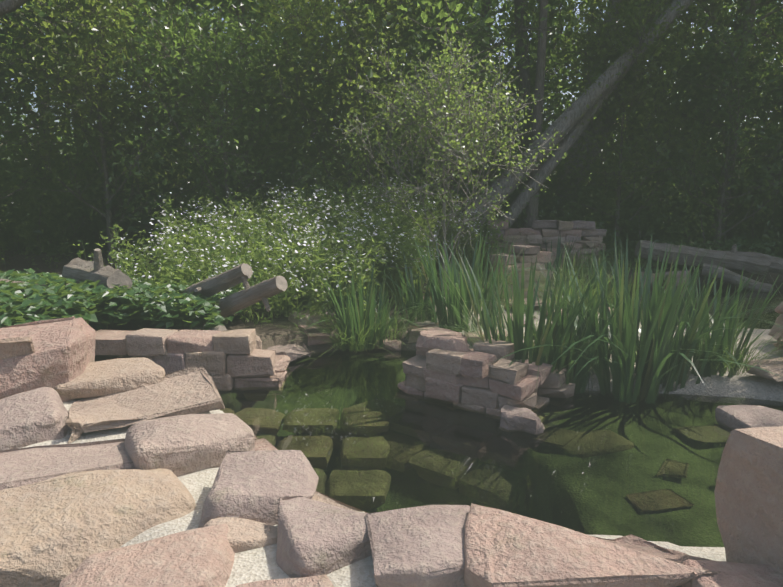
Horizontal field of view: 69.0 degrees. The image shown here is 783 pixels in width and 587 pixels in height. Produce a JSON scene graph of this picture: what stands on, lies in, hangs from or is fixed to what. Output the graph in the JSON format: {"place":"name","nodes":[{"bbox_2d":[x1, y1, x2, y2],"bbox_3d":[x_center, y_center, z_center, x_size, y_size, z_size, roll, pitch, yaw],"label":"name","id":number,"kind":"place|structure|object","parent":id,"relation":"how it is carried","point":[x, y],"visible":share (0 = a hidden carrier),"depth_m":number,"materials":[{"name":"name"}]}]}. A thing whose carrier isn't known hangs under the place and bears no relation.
{"place":"outdoors","nodes":[
{"label":"outdoors","id":0,"kind":"place"},
{"bbox_2d":[0,201,782,401],"bbox_3d":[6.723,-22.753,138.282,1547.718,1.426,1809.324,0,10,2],"label":"ground","id":1,"kind":"structure","parent":0,"point":[748,385],"depth_m":6.04,"materials":[{"name":"soil"}]},
{"bbox_2d":[1,29,71,168],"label":"tree","id":2,"kind":"object","parent":1,"relation":"on","point":[59,140],"depth_m":31.15,"materials":[{"name":"green plant"}]},
{"bbox_2d":[0,0,146,244],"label":"tree","id":3,"kind":"object","parent":1,"relation":"on","point":[6,98],"visible":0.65,"depth_m":10.57,"materials":[{"name":"green plant"}]},
{"bbox_2d":[0,0,151,15],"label":"maple tree","id":4,"kind":"object","parent":1,"relation":"on","point":[7,6],"visible":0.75,"depth_m":7.41,"materials":[{"name":"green plant"}]},
{"bbox_2d":[0,2,160,162],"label":"tree","id":5,"kind":"object","parent":1,"relation":"on","point":[21,135],"visible":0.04,"depth_m":26.28,"materials":[{"name":"green plant"}]},
{"bbox_2d":[0,0,217,217],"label":"tree","id":6,"kind":"object","parent":1,"relation":"on","point":[29,111],"visible":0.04,"depth_m":20.21,"materials":[{"name":"green plant"}]},
{"bbox_2d":[0,0,219,260],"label":"tree","id":7,"kind":"object","parent":1,"relation":"on","point":[75,76],"visible":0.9,"depth_m":10.08,"materials":[{"name":"green plant"}]},
{"bbox_2d":[0,3,250,235],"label":"tree","id":8,"kind":"object","parent":1,"relation":"on","point":[62,133],"visible":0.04,"depth_m":14.79,"materials":[{"name":"green plant"}]},
{"bbox_2d":[0,0,271,257],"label":"tree","id":9,"kind":"object","parent":1,"relation":"on","point":[116,210],"visible":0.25,"depth_m":11.40,"materials":[{"name":"green plant"}]},
{"bbox_2d":[46,0,325,137],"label":"tree","id":10,"kind":"object","parent":1,"relation":"on","point":[202,28],"depth_m":24.37,"materials":[{"name":"green plant"}]},
{"bbox_2d":[164,325,226,331],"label":"rocks","id":11,"kind":"object","parent":1,"relation":"on","point":[218,328],"visible":0.17,"depth_m":5.18,"materials":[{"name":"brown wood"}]},
{"bbox_2d":[13,0,396,220],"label":"tree","id":12,"kind":"object","parent":1,"relation":"on","point":[247,11],"visible":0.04,"depth_m":17.88,"materials":[{"name":"green plant"}]},
{"bbox_2d":[56,0,411,224],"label":"tree","id":13,"kind":"object","parent":1,"relation":"on","point":[219,58],"visible":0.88,"depth_m":9.55,"materials":[{"name":"green plant"}]},
{"bbox_2d":[192,276,286,327],"bbox_3d":[-1.520,0.075,5.553,1.169,0.412,0.223,-19,1,25],"label":"log","id":14,"kind":"object","parent":1,"relation":"on","point":[248,295],"visible":0.71,"depth_m":5.42,"materials":[{"name":"brown wood"}]},
{"bbox_2d":[95,309,400,389],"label":"block wall","id":15,"kind":"structure","parent":1,"relation":"on","point":[231,359],"depth_m":4.76,"materials":[{"name":"stone"}]},
{"bbox_2d":[0,173,506,328],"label":"wildflower asters","id":16,"kind":"object","parent":1,"relation":"on","point":[324,244],"visible":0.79,"depth_m":7.30,"materials":[{"name":"green plant"}]},
{"bbox_2d":[49,0,504,217],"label":"tree","id":17,"kind":"object","parent":1,"relation":"on","point":[236,11],"visible":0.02,"depth_m":13.16,"materials":[{"name":"green plant"}]},
{"bbox_2d":[195,0,505,174],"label":"tree","id":18,"kind":"object","parent":1,"relation":"on","point":[273,19],"visible":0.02,"depth_m":20.46,"materials":[{"name":"green plant"}]},
{"bbox_2d":[225,0,489,222],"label":"tree","id":19,"kind":"object","parent":1,"relation":"on","point":[312,34],"visible":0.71,"depth_m":9.75,"materials":[{"name":"green plant"}]},
{"bbox_2d":[256,0,460,186],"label":"tree","id":20,"kind":"object","parent":1,"relation":"on","point":[319,56],"depth_m":25.96,"materials":[{"name":"green plant"}]},
{"bbox_2d":[18,398,725,586],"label":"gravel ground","id":21,"kind":"structure","parent":1,"relation":"on","point":[256,564],"depth_m":1.94,"materials":[{"name":"beige gravel"}]},
{"bbox_2d":[0,316,782,586],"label":"bank stones","id":22,"kind":"object","parent":1,"relation":"on","point":[76,515],"visible":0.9,"depth_m":1.90,"materials":[{"name":"stone"}]},
{"bbox_2d":[0,22,782,261],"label":"thicket understorey","id":23,"kind":"object","parent":1,"relation":"on","point":[49,229],"visible":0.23,"depth_m":12.69,"materials":[{"name":"green plant"}]},
{"bbox_2d":[0,233,782,329],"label":"ground cover plants","id":24,"kind":"object","parent":1,"relation":"on","point":[142,301],"visible":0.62,"depth_m":5.21,"materials":[{"name":"green plant"}]},
{"bbox_2d":[178,263,252,304],"bbox_3d":[-1.838,-0.060,5.708,1.074,0.223,0.303,-23,-2,28],"label":"log","id":25,"kind":"object","parent":24,"relation":"on","point":[221,282],"visible":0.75,"depth_m":5.57,"materials":[{"name":"brown wood"}]},
{"bbox_2d":[635,240,770,275],"bbox_3d":[5.534,-0.645,10.221,2.179,0.589,0.463,3,10,15],"label":"log","id":26,"kind":"object","parent":24,"relation":"on","point":[733,260],"visible":0.83,"depth_m":10.10,"materials":[{"name":"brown wood"}]},
{"bbox_2d":[225,0,597,215],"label":"tree","id":27,"kind":"object","parent":1,"relation":"on","point":[455,7],"visible":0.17,"depth_m":10.59,"materials":[{"name":"green plant"}]},
{"bbox_2d":[312,0,573,216],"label":"tree","id":28,"kind":"object","parent":1,"relation":"on","point":[473,32],"visible":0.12,"depth_m":10.95,"materials":[{"name":"green plant"}]},
{"bbox_2d":[334,22,567,292],"bbox_3d":[0.693,-1.716,7.398,2.326,3.548,3.034,-5,11,-26],"label":"sapling","id":29,"kind":"object","parent":1,"relation":"on","point":[450,145],"visible":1,"depth_m":7.17,"materials":[{"name":"green plant"}]},
{"bbox_2d":[369,0,578,130],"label":"tree","id":30,"kind":"object","parent":1,"relation":"on","point":[513,85],"visible":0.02,"depth_m":27.51,"materials":[{"name":"green plant"}]},
{"bbox_2d":[397,327,574,433],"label":"stone wall","id":31,"kind":"structure","parent":1,"relation":"on","point":[457,370],"depth_m":4.37,"materials":[{"name":"stone"}]},
{"bbox_2d":[356,0,631,188],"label":"tree","id":32,"kind":"object","parent":1,"relation":"on","point":[561,13],"visible":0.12,"depth_m":15.87,"materials":[{"name":"green plant"}]},
{"bbox_2d":[248,229,782,395],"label":"sedge grass","id":33,"kind":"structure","parent":1,"relation":"on","point":[396,322],"depth_m":5.95,"materials":[{"name":"green plant"}]},
{"bbox_2d":[484,218,606,300],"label":"stone walls","id":34,"kind":"structure","parent":1,"relation":"on","point":[551,230],"depth_m":10.85,"materials":[{"name":"stone"}]},
{"bbox_2d":[443,0,738,218],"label":"willow tree","id":35,"kind":"object","parent":1,"relation":"on","point":[524,74],"visible":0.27,"depth_m":13.48,"materials":[{"name":"green plant"}]},
{"bbox_2d":[407,270,782,428],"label":"edge stones","id":36,"kind":"object","parent":1,"relation":"on","point":[740,416],"visible":0.23,"depth_m":4.45,"materials":[{"name":"stone"}]},
{"bbox_2d":[420,0,781,258],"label":"tree","id":37,"kind":"object","parent":1,"relation":"on","point":[571,125],"visible":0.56,"depth_m":11.11,"materials":[{"name":"brown plant"}]},
{"bbox_2d":[490,0,755,210],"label":"tree","id":38,"kind":"object","parent":1,"relation":"on","point":[556,70],"visible":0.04,"depth_m":23.60,"materials":[{"name":"green plant"}]},
{"bbox_2d":[490,0,781,251],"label":"tree","id":39,"kind":"object","parent":1,"relation":"on","point":[604,51],"visible":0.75,"depth_m":11.31,"materials":[{"name":"green plant"}]},
{"bbox_2d":[492,0,781,206],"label":"tree","id":40,"kind":"object","parent":1,"relation":"on","point":[568,65],"depth_m":20.12,"materials":[{"name":"green plant"}]},
{"bbox_2d":[536,0,782,243],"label":"tree","id":41,"kind":"object","parent":1,"relation":"on","point":[765,236],"visible":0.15,"depth_m":14.13,"materials":[{"name":"green plant"}]},
{"bbox_2d":[580,0,770,192],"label":"tree","id":42,"kind":"object","parent":1,"relation":"on","point":[731,13],"depth_m":27.63,"materials":[{"name":"green plant"}]},
{"bbox_2d":[583,0,782,248],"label":"tree","id":43,"kind":"object","parent":1,"relation":"on","point":[730,79],"visible":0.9,"depth_m":11.14,"materials":[{"name":"green plant"}]},
{"bbox_2d":[595,0,782,250],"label":"slender tree","id":44,"kind":"object","parent":1,"relation":"on","point":[752,8],"visible":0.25,"depth_m":12.29,"materials":[{"name":"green plant"}]},
{"bbox_2d":[670,0,782,134],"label":"tree","id":45,"kind":"object","parent":1,"relation":"on","point":[763,10],"depth_m":18.45,"materials":[{"name":"green plant"}]},
{"bbox_2d":[701,263,772,291],"bbox_3d":[5.913,-0.228,9.774,1.096,0.323,0.300,20,19,30],"label":"log","id":46,"kind":"object","parent":1,"relation":"on","point":[729,276],"visible":0.67,"depth_m":9.70,"materials":[{"name":"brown wood"}]},
{"bbox_2d":[695,247,782,274],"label":"log","id":47,"kind":"object","parent":46,"relation":"on","point":[776,264],"visible":0.23,"depth_m":10.10,"materials":[{"name":"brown wood"}]},
{"bbox_2d":[717,0,782,146],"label":"tree","id":48,"kind":"object","parent":1,"relation":"on","point":[770,26],"visible":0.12,"depth_m":14.05,"materials":[{"name":"green plant"}]},
{"bbox_2d":[733,30,782,239],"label":"tree","id":49,"kind":"object","parent":1,"relation":"on","point":[776,80],"visible":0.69,"depth_m":10.78,"materials":[{"name":"green plant"}]},
{"bbox_2d":[768,301,782,350],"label":"rock","id":50,"kind":"object","parent":1,"relation":"on","point":[779,321],"visible":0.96,"depth_m":5.63,"materials":[{"name":"stone"}]},
{"bbox_3d":[-3.374,0.192,5.628,0.694,0.490,1.062,-7,11,-33],"label":"log","id":51,"kind":"object","parent":1,"relation":"on","visible":0},
{"bbox_2d":[0,279,69,297],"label":"log","id":52,"kind":"object","parent":51,"relation":"on","point":[23,283],"visible":0.06,"depth_m":5.51,"materials":[{"name":"brown wood"}]},
{"bbox_2d":[62,248,131,289],"bbox_3d":[-2.972,-0.180,5.847,1.024,0.579,0.427,6,11,42],"label":"log","id":53,"kind":"object","parent":51,"relation":"on","point":[79,269],"visible":0.6,"depth_m":5.67,"materials":[{"name":"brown wood"}]},
{"bbox_2d":[1,0,782,174],"label":"sky","id":54,"kind":"structure","parent":0,"point":[497,19],"materials":[{"name":"white"}]},
{"bbox_2d":[217,282,782,546],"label":"pond water","id":55,"kind":"structure","parent":0,"point":[361,430],"depth_m":3.69,"materials":[{"name":"green liquid"}]},
{"bbox_2d":[301,228,782,403],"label":"iris reeds","id":56,"kind":"object","parent":55,"relation":"on","point":[661,323],"visible":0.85,"depth_m":4.67,"materials":[{"name":"green plant"}]},
{"bbox_2d":[579,297,782,328],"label":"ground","id":57,"kind":"structure","parent":55,"relation":"on","point":[745,313],"depth_m":7.88,"materials":[{"name":"green plant"}]}
]}

